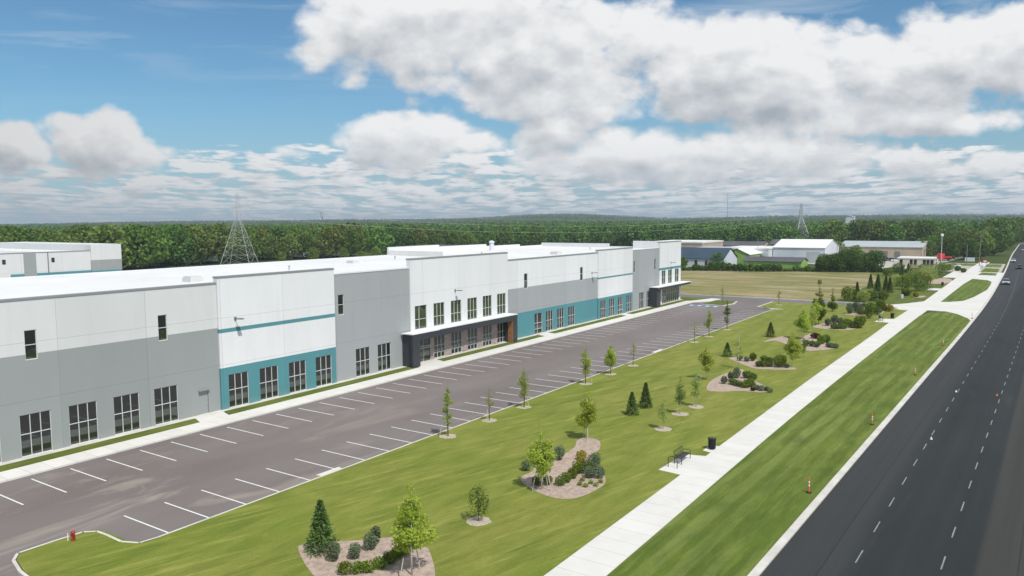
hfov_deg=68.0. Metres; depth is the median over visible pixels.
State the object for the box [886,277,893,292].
spruce tree
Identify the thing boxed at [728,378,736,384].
shrub
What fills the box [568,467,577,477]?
shrub
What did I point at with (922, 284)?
ornamental shrub
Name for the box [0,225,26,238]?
broadleaf tree
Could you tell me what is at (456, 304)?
window
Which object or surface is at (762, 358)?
shrub
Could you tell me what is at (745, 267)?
hedge shrub
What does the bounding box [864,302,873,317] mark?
shrub
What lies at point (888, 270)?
ornamental shrub
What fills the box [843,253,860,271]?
hedge shrub
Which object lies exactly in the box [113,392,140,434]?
window
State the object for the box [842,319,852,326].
shrub
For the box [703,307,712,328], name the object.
young tree
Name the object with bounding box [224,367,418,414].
building grass strip
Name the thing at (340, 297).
window
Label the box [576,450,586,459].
shrub
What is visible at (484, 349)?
building grass strip
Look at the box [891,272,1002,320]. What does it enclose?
driveway apron
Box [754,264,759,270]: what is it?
hedge shrub
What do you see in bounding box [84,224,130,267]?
broadleaf tree
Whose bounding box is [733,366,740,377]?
shrub
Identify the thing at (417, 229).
broadleaf tree
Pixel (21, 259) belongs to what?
warehouse
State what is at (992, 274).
verge lawn
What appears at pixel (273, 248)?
broadleaf tree
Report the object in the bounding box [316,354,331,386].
window
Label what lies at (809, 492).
delineator post
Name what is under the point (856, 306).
shrub
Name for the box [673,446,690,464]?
bench
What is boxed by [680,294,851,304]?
cross drive
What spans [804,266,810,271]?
hedge shrub
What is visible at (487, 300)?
window
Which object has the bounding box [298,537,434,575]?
gravel bed
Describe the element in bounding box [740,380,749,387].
shrub
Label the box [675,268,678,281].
window
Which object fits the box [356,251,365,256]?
broadleaf tree
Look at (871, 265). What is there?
hedge shrub
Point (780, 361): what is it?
shrub
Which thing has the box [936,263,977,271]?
driveway
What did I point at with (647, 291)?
window
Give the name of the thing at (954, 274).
driveway
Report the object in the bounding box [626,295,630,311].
window
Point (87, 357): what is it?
warehouse
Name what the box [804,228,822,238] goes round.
broadleaf tree
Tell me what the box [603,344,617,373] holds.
young tree
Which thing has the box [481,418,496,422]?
mulch ring
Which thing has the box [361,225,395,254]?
broadleaf tree
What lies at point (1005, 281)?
car
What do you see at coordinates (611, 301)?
window
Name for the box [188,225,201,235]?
broadleaf tree
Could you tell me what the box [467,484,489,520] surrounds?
young tree
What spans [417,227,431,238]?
broadleaf tree
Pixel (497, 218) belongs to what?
power line
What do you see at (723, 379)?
shrub
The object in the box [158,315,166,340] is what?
window
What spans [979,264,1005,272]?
driveway
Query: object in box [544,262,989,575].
sidewalk
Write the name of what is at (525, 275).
window
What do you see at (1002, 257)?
ground
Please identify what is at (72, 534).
fire hydrant
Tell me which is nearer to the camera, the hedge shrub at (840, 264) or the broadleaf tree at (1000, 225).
the hedge shrub at (840, 264)
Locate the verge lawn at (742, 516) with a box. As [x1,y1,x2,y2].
[607,311,969,575]
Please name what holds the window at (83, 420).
in the warehouse at (87, 357)
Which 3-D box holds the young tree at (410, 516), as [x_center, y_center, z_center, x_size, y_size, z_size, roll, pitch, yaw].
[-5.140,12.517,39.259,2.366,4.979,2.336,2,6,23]
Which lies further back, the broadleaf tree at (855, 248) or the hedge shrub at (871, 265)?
the broadleaf tree at (855, 248)
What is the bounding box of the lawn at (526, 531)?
[17,302,905,575]
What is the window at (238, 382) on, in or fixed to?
in the warehouse at (87, 357)
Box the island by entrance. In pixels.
[680,297,709,299]
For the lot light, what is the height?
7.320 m
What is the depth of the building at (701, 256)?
283.09 m
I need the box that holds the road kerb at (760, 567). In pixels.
[747,243,1023,575]
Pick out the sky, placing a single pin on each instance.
(111, 110)
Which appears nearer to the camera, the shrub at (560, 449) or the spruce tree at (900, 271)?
the shrub at (560, 449)
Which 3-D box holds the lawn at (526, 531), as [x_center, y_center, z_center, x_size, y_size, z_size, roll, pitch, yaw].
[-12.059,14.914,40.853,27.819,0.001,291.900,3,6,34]
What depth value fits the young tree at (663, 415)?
66.65 m
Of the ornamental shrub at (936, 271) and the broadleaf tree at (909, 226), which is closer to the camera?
the ornamental shrub at (936, 271)
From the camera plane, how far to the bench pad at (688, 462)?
57.11 m
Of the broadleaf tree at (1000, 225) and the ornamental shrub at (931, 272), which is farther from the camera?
the broadleaf tree at (1000, 225)
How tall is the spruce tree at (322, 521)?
3.098 m
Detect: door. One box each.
[199,392,207,413]
[807,252,819,261]
[894,251,899,257]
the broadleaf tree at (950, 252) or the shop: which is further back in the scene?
the broadleaf tree at (950, 252)
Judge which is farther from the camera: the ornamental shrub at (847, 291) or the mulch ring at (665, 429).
the ornamental shrub at (847, 291)
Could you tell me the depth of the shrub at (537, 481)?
52.82 m
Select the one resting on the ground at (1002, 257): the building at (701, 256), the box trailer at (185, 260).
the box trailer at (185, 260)
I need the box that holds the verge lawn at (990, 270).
[981,268,998,272]
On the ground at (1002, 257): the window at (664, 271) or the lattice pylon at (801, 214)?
the lattice pylon at (801, 214)
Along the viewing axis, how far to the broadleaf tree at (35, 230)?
311.30 m
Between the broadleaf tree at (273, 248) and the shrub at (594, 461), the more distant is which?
the broadleaf tree at (273, 248)
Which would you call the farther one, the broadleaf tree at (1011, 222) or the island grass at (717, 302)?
the broadleaf tree at (1011, 222)
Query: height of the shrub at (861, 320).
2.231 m
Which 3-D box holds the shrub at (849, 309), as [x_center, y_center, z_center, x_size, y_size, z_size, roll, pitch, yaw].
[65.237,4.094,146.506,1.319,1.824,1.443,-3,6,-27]
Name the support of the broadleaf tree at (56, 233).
on the ground at (1002, 257)
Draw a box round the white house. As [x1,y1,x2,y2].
[845,216,854,223]
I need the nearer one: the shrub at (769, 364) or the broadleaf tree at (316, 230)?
the shrub at (769, 364)
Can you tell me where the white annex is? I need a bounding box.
[724,246,772,256]
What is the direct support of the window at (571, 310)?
in the warehouse at (87, 357)
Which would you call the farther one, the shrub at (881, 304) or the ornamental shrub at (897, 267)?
the ornamental shrub at (897, 267)
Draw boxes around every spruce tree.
[303,499,342,558]
[625,392,639,416]
[638,382,653,408]
[721,342,732,357]
[764,322,775,336]
[853,282,860,300]
[867,274,874,288]
[873,274,881,291]
[882,276,889,290]
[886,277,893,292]
[898,264,904,275]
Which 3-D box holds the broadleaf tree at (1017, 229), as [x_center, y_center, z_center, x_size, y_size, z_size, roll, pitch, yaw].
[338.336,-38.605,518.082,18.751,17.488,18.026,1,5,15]
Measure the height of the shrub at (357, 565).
0.642 m
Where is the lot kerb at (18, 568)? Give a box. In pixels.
[12,294,887,575]
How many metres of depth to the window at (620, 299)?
148.84 m
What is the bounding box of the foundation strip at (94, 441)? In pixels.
[0,299,682,465]
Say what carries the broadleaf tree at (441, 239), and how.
on the ground at (1002, 257)
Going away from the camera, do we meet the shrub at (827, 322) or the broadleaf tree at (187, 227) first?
the shrub at (827, 322)
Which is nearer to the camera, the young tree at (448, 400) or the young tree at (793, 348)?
the young tree at (448, 400)
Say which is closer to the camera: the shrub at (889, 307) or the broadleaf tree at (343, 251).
the shrub at (889, 307)
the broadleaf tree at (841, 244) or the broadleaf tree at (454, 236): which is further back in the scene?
the broadleaf tree at (454, 236)
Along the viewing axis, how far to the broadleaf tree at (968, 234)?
355.69 m
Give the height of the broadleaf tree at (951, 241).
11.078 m
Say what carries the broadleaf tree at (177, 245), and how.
on the ground at (1002, 257)
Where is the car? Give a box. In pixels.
[1002,279,1009,284]
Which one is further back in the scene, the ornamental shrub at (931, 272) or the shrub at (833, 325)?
the ornamental shrub at (931, 272)
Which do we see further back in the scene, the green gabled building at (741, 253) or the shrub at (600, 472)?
the green gabled building at (741, 253)
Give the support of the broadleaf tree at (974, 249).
on the ground at (1002, 257)
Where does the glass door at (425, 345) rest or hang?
in the warehouse at (87, 357)
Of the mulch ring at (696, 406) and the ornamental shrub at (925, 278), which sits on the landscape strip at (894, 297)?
the ornamental shrub at (925, 278)
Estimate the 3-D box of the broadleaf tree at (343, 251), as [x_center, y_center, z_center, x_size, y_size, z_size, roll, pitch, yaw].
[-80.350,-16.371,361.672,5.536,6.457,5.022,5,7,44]
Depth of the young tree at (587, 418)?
63.42 m
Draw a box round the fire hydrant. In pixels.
[70,530,75,540]
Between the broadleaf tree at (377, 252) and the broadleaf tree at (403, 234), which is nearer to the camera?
the broadleaf tree at (377, 252)
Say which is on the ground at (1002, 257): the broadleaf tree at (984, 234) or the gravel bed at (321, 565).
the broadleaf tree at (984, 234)
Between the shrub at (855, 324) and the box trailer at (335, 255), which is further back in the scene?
the box trailer at (335, 255)
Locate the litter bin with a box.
[708,437,716,449]
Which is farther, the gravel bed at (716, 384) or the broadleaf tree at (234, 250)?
the broadleaf tree at (234, 250)
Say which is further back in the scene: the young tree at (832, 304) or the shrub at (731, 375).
the young tree at (832, 304)
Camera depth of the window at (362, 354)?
90.87 m
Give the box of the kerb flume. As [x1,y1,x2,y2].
[317,467,340,475]
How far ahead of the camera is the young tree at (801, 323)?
115.54 m
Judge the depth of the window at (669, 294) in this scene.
169.82 m
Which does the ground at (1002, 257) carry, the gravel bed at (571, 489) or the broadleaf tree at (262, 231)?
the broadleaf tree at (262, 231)
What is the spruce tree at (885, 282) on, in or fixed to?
on the landscape strip at (894, 297)
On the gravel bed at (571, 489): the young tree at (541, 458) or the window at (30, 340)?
the young tree at (541, 458)
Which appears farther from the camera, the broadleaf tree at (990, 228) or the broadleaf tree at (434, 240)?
the broadleaf tree at (434, 240)
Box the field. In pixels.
[680,270,880,300]
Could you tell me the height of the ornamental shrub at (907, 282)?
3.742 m
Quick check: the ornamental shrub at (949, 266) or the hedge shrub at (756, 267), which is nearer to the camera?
the ornamental shrub at (949, 266)
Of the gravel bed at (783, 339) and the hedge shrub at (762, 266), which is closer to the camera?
the gravel bed at (783, 339)
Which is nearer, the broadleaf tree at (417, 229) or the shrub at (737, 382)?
the shrub at (737, 382)
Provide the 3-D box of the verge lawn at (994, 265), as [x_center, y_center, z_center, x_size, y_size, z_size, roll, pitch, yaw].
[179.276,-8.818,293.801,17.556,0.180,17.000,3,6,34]
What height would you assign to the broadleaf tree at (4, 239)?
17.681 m
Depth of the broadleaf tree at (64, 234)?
291.24 m
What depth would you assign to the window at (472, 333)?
108.74 m
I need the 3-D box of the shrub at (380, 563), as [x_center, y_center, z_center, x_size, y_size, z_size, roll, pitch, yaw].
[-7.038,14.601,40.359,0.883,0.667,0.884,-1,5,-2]
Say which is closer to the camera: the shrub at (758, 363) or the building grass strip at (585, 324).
the shrub at (758, 363)
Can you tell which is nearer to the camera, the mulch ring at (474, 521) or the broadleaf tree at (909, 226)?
the mulch ring at (474, 521)
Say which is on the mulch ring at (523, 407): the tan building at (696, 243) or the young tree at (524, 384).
the young tree at (524, 384)
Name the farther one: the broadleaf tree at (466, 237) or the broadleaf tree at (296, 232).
the broadleaf tree at (466, 237)
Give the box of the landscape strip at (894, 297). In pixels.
[836,271,954,304]
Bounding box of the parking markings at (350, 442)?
[0,304,756,532]
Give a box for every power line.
[238,199,800,219]
[245,216,800,232]
[246,208,800,225]
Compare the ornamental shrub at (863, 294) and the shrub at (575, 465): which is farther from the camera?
the ornamental shrub at (863, 294)
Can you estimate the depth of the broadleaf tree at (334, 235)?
382.08 m
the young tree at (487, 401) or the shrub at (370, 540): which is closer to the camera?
the shrub at (370, 540)
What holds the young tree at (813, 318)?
on the lawn at (526, 531)
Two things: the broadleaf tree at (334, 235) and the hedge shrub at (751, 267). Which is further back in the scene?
the broadleaf tree at (334, 235)
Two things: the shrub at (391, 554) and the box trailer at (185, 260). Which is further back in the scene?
the box trailer at (185, 260)
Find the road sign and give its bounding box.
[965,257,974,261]
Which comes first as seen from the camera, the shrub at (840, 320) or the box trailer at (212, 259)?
the shrub at (840, 320)
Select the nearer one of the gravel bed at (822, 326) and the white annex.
the gravel bed at (822, 326)
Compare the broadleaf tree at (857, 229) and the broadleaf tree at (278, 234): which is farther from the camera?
the broadleaf tree at (857, 229)
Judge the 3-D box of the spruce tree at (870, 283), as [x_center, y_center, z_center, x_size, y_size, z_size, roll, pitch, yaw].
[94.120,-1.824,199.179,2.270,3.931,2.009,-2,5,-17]
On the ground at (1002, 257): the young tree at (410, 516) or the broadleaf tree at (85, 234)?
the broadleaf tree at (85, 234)
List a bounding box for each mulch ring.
[440,434,455,438]
[466,516,490,525]
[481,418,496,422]
[516,405,531,408]
[654,427,671,431]
[672,412,688,415]
[689,405,703,408]
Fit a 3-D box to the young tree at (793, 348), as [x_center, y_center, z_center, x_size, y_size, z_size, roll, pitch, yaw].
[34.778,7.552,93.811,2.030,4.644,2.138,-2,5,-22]
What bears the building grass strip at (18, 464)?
on the ground at (1002, 257)
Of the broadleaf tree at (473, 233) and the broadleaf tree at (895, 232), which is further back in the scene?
the broadleaf tree at (473, 233)
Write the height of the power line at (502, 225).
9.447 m
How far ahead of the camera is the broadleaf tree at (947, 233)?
375.86 m
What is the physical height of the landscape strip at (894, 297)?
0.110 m
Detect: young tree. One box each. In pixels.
[389,483,438,575]
[439,381,453,436]
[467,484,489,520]
[486,391,494,422]
[517,365,529,407]
[523,428,556,491]
[575,392,597,440]
[580,346,591,383]
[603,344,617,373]
[630,342,636,359]
[657,399,667,428]
[674,377,686,405]
[690,372,699,402]
[697,346,714,379]
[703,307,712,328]
[724,300,730,324]
[733,335,742,367]
[783,331,802,364]
[793,306,811,338]
[801,336,807,357]
[808,306,818,332]
[809,297,823,325]
[812,280,826,323]
[827,288,837,309]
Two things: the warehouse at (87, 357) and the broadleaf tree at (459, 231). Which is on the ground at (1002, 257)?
the broadleaf tree at (459, 231)
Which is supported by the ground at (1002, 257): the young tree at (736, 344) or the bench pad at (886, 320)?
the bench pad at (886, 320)
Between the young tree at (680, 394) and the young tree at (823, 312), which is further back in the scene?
the young tree at (823, 312)
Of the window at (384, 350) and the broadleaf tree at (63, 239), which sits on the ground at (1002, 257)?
the broadleaf tree at (63, 239)
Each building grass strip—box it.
[0,419,198,471]
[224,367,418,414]
[437,335,542,360]
[549,315,624,332]
[627,300,687,313]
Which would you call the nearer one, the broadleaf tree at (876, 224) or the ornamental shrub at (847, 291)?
the ornamental shrub at (847, 291)
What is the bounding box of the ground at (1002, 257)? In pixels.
[122,239,1023,314]
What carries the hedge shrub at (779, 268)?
on the ground at (1002, 257)
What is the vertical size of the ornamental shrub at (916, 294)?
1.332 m
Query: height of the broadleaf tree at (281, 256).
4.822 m
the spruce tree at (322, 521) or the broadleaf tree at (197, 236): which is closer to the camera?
the spruce tree at (322, 521)
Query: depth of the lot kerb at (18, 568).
54.97 m
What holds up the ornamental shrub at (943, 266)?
on the landscape strip at (894, 297)
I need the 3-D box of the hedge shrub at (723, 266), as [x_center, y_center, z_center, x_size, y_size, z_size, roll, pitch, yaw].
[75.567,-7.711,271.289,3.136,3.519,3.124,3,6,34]
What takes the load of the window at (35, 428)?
in the warehouse at (87, 357)
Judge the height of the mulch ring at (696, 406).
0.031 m
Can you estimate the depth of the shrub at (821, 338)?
111.33 m
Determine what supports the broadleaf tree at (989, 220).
on the ground at (1002, 257)
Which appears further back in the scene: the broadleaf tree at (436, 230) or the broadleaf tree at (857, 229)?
the broadleaf tree at (436, 230)
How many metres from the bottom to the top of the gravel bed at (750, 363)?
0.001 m
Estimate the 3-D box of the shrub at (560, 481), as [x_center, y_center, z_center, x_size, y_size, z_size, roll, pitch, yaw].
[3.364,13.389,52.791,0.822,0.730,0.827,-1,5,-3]
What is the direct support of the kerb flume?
on the parking lot
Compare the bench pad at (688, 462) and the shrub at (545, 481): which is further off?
the bench pad at (688, 462)
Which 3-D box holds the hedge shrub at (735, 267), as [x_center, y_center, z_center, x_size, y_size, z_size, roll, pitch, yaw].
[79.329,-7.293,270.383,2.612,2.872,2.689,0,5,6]
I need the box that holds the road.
[760,244,1023,575]
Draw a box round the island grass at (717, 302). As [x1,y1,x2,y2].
[704,300,734,304]
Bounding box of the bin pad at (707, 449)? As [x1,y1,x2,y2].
[703,446,718,452]
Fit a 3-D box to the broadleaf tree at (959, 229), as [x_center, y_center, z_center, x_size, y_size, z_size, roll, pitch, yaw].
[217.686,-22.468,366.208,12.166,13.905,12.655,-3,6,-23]
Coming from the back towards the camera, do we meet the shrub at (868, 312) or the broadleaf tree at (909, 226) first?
the broadleaf tree at (909, 226)
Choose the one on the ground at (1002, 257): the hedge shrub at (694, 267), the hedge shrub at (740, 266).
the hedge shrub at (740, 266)
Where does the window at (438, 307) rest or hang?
in the warehouse at (87, 357)
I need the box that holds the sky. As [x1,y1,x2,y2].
[0,0,1023,223]
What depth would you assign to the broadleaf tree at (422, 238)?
447.53 m
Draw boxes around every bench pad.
[659,454,704,474]
[874,319,892,322]
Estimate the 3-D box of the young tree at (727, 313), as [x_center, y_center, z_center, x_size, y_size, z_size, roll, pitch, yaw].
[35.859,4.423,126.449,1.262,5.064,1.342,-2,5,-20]
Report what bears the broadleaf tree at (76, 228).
on the ground at (1002, 257)
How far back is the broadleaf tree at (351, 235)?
390.43 m
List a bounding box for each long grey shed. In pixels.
[723,241,768,246]
[768,239,780,245]
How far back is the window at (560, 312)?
129.81 m
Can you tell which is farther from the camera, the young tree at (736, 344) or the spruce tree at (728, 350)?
the spruce tree at (728, 350)
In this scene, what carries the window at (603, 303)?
in the warehouse at (87, 357)
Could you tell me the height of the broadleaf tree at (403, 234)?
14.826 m
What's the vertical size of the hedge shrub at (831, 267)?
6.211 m
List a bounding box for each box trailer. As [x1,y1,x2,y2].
[177,257,197,264]
[202,256,217,263]
[292,252,307,258]
[315,251,339,257]
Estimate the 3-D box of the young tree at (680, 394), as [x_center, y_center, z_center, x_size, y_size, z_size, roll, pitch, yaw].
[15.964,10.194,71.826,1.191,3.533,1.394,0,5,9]
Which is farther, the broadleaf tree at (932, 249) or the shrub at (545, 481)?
the broadleaf tree at (932, 249)
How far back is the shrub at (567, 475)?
53.27 m
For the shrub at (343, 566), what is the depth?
39.66 m
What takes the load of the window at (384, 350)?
in the warehouse at (87, 357)
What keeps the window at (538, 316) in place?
in the warehouse at (87, 357)
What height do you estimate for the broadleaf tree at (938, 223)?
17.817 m
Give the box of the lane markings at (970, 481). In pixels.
[855,268,1021,569]
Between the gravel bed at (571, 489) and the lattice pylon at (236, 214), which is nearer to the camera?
the gravel bed at (571, 489)
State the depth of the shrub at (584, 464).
55.21 m
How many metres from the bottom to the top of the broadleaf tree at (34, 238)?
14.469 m
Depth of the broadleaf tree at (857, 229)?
419.30 m
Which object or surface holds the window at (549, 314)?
in the warehouse at (87, 357)
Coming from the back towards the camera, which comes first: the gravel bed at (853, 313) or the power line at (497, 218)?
the power line at (497, 218)
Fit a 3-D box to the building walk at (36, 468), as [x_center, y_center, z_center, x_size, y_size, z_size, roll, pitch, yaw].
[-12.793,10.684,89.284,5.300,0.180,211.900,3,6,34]
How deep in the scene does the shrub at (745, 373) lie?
87.82 m
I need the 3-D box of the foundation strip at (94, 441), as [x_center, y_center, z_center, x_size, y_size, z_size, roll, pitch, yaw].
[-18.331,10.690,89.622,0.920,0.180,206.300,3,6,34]
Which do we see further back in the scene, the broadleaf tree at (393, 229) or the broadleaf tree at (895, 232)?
the broadleaf tree at (393, 229)
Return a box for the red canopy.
[937,253,951,261]
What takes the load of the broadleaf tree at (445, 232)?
on the ground at (1002, 257)
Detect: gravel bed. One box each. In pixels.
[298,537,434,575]
[520,438,605,498]
[707,369,766,391]
[729,357,796,369]
[764,336,787,343]
[801,333,835,350]
[811,321,855,329]
[846,310,883,314]
[929,278,951,283]
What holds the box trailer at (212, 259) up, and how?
on the ground at (1002, 257)
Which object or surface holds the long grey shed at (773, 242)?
on the ground at (1002, 257)
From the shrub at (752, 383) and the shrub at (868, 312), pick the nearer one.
the shrub at (752, 383)
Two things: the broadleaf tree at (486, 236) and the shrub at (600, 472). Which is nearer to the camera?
the shrub at (600, 472)
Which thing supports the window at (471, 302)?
in the warehouse at (87, 357)
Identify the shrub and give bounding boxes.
[326,541,340,561]
[336,561,352,574]
[348,542,361,558]
[349,561,364,573]
[361,559,376,572]
[363,532,377,549]
[369,525,380,542]
[372,556,387,568]
[383,551,397,563]
[390,546,405,558]
[521,460,530,470]
[531,475,540,484]
[543,475,552,483]
[553,444,564,459]
[554,475,565,485]
[560,472,571,482]
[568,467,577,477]
[572,461,582,472]
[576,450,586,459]
[579,459,593,472]
[584,466,596,477]
[586,453,601,467]
[594,466,605,477]
[692,264,698,270]
[707,261,715,270]
[713,262,720,270]
[720,262,726,270]
[720,376,727,383]
[726,262,732,270]
[728,371,734,378]
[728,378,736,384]
[731,264,737,270]
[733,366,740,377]
[734,380,740,385]
[737,263,742,270]
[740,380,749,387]
[742,370,750,377]
[743,264,748,270]
[746,378,755,386]
[747,372,757,380]
[748,263,753,270]
[749,352,756,360]
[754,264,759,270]
[755,361,762,366]
[759,263,765,270]
[760,355,767,360]
[765,264,770,270]
[765,360,772,366]
[771,264,776,270]
[773,354,786,366]
[776,264,782,271]
[792,265,799,271]
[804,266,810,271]
[810,333,819,337]
[813,341,820,346]
[815,253,831,271]
[817,335,826,343]
[823,254,836,271]
[824,318,831,325]
[824,334,830,341]
[829,253,842,271]
[830,324,838,328]
[831,315,837,323]
[834,252,849,271]
[836,317,843,324]
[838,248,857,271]
[841,285,857,299]
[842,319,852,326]
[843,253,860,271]
[846,305,853,313]
[850,321,858,327]
[852,250,867,271]
[852,302,859,311]
[853,315,866,327]
[855,290,870,301]
[856,253,870,271]
[863,252,878,271]
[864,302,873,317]
[866,249,885,271]
[868,290,878,300]
[872,307,881,314]
[875,299,885,310]
[878,290,888,300]
[883,267,892,275]
[885,305,893,310]
[891,274,901,285]
[892,263,904,272]
[895,275,912,287]
[902,288,911,295]
[903,271,920,285]
[906,264,921,273]
[906,268,926,280]
[912,279,927,290]
[913,272,932,284]
[913,292,919,296]
[918,263,931,269]
[920,266,938,280]
[925,264,940,275]
[935,262,946,272]
[939,262,951,271]
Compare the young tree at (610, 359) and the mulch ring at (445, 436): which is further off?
the young tree at (610, 359)
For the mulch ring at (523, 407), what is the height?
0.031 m
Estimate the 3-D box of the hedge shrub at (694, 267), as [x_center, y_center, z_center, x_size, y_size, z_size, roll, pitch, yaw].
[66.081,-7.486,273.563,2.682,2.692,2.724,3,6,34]
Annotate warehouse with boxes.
[0,241,690,462]
[0,242,121,277]
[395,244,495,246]
[839,241,928,257]
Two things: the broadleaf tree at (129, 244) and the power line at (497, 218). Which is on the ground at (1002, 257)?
the broadleaf tree at (129, 244)
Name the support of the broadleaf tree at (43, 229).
on the ground at (1002, 257)
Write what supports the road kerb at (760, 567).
on the road
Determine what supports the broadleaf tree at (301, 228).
on the ground at (1002, 257)
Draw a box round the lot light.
[900,268,902,297]
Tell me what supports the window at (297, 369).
in the warehouse at (87, 357)
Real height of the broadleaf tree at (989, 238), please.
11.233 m
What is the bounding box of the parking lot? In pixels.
[0,299,770,575]
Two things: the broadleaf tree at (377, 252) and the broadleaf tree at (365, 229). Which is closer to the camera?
the broadleaf tree at (377, 252)
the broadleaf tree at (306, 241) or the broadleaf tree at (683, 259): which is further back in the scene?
the broadleaf tree at (306, 241)
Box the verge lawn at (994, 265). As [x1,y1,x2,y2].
[956,263,1001,266]
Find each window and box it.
[19,410,52,456]
[24,329,37,359]
[68,401,98,445]
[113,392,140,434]
[154,385,178,424]
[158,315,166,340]
[228,371,248,407]
[260,365,278,399]
[289,359,305,392]
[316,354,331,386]
[338,294,343,314]
[356,346,369,376]
[378,342,390,371]
[415,305,426,329]
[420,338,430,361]
[434,302,443,325]
[434,335,444,357]
[451,300,460,322]
[451,331,461,353]
[467,297,476,319]
[468,328,476,349]
[483,295,491,316]
[483,325,491,346]
[497,293,505,314]
[497,323,504,342]
[524,273,526,287]
[535,312,541,333]
[546,310,552,330]
[557,308,563,328]
[568,306,574,325]
[580,267,582,279]
[600,300,605,318]
[609,298,614,315]
[618,296,622,313]
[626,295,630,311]
[639,292,643,308]
[647,291,648,306]
[662,270,665,284]
[662,286,678,303]
[668,269,671,282]
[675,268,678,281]
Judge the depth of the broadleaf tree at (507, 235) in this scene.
473.65 m
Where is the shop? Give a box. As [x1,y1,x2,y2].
[897,256,937,266]
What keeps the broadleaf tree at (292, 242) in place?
on the ground at (1002, 257)
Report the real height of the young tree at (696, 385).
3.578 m
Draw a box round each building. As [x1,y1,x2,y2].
[662,240,723,246]
[681,247,737,269]
[704,246,723,247]
[733,246,761,263]
[743,256,807,268]
[772,239,839,262]
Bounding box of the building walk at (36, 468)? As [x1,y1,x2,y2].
[0,298,719,482]
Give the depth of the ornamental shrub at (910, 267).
238.09 m
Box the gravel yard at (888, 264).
[808,255,962,270]
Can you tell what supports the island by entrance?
on the parking lot
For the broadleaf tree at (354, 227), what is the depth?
402.58 m
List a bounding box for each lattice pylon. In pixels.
[220,193,257,264]
[794,203,808,238]
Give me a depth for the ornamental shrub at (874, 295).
169.62 m
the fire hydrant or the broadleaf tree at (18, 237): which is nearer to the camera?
the fire hydrant
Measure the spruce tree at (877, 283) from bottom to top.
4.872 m
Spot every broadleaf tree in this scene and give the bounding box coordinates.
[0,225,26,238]
[0,228,10,241]
[1,232,16,241]
[3,226,30,235]
[11,230,38,241]
[20,235,49,241]
[24,233,53,241]
[31,229,46,234]
[39,228,55,231]
[48,230,65,237]
[50,232,80,241]
[54,235,84,242]
[59,224,94,238]
[77,230,92,242]
[83,227,123,253]
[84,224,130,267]
[115,224,166,269]
[116,225,147,268]
[134,227,172,267]
[149,224,195,265]
[154,224,183,264]
[170,225,193,250]
[179,227,219,264]
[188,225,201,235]
[195,223,241,262]
[221,231,249,260]
[233,229,264,261]
[245,228,268,259]
[256,233,281,259]
[258,226,291,258]
[275,251,285,260]
[279,233,302,259]
[286,225,300,232]
[288,226,313,248]
[291,230,306,250]
[294,226,318,234]
[295,232,319,249]
[297,234,316,258]
[307,247,319,258]
[311,227,324,250]
[313,226,348,257]
[321,227,348,256]
[331,229,361,254]
[337,222,368,255]
[338,247,349,257]
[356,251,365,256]
[360,225,376,250]
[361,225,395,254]
[370,246,381,255]
[379,223,406,246]
[392,227,415,245]
[402,225,424,244]
[414,232,428,244]
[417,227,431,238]
[426,234,443,244]
[427,228,445,242]
[432,233,445,244]
[441,228,460,244]
[444,231,462,244]
[450,228,463,244]
[458,232,478,244]
[460,231,479,244]
[479,227,498,244]
[493,227,514,244]
[525,225,545,245]
[681,256,688,266]
[708,252,726,262]
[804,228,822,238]
[816,219,849,241]
[835,241,845,251]
[846,219,875,240]
[849,245,861,251]
[854,220,885,240]
[869,221,892,240]
[881,220,898,232]
[882,224,908,240]
[898,220,918,239]
[911,220,942,240]
[921,240,937,255]
[922,219,941,237]
[926,236,942,256]
[932,230,952,238]
[935,235,961,260]
[938,241,959,259]
[951,233,968,257]
[952,227,970,237]
[958,238,981,257]
[960,229,982,252]
[965,230,995,258]
[979,217,1014,238]
[979,234,995,256]
[980,226,1000,246]
[986,218,1013,249]
[986,222,1015,248]
[988,230,1013,255]
[1007,219,1022,240]
[1007,220,1020,242]
[1009,217,1023,241]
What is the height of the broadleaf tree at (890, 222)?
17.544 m
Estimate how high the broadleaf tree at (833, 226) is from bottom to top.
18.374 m
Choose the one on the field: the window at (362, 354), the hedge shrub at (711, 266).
the hedge shrub at (711, 266)
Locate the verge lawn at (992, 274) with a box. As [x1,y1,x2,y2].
[979,272,996,275]
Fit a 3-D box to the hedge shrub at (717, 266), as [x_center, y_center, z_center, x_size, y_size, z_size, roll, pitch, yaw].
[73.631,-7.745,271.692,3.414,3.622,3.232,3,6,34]
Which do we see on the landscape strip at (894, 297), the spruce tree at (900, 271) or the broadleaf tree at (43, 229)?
the spruce tree at (900, 271)
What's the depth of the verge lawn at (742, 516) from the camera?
55.68 m
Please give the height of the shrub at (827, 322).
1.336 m
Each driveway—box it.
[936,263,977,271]
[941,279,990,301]
[942,271,962,277]
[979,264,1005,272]
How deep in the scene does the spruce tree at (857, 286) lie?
170.15 m
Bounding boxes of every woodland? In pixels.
[0,213,1023,224]
[0,216,1020,231]
[27,221,1019,248]
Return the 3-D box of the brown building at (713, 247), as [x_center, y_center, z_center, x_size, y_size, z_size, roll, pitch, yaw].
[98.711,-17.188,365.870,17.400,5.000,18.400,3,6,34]
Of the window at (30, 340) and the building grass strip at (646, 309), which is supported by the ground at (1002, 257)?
the building grass strip at (646, 309)
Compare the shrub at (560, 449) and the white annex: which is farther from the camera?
the white annex
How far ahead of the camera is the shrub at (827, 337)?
112.56 m

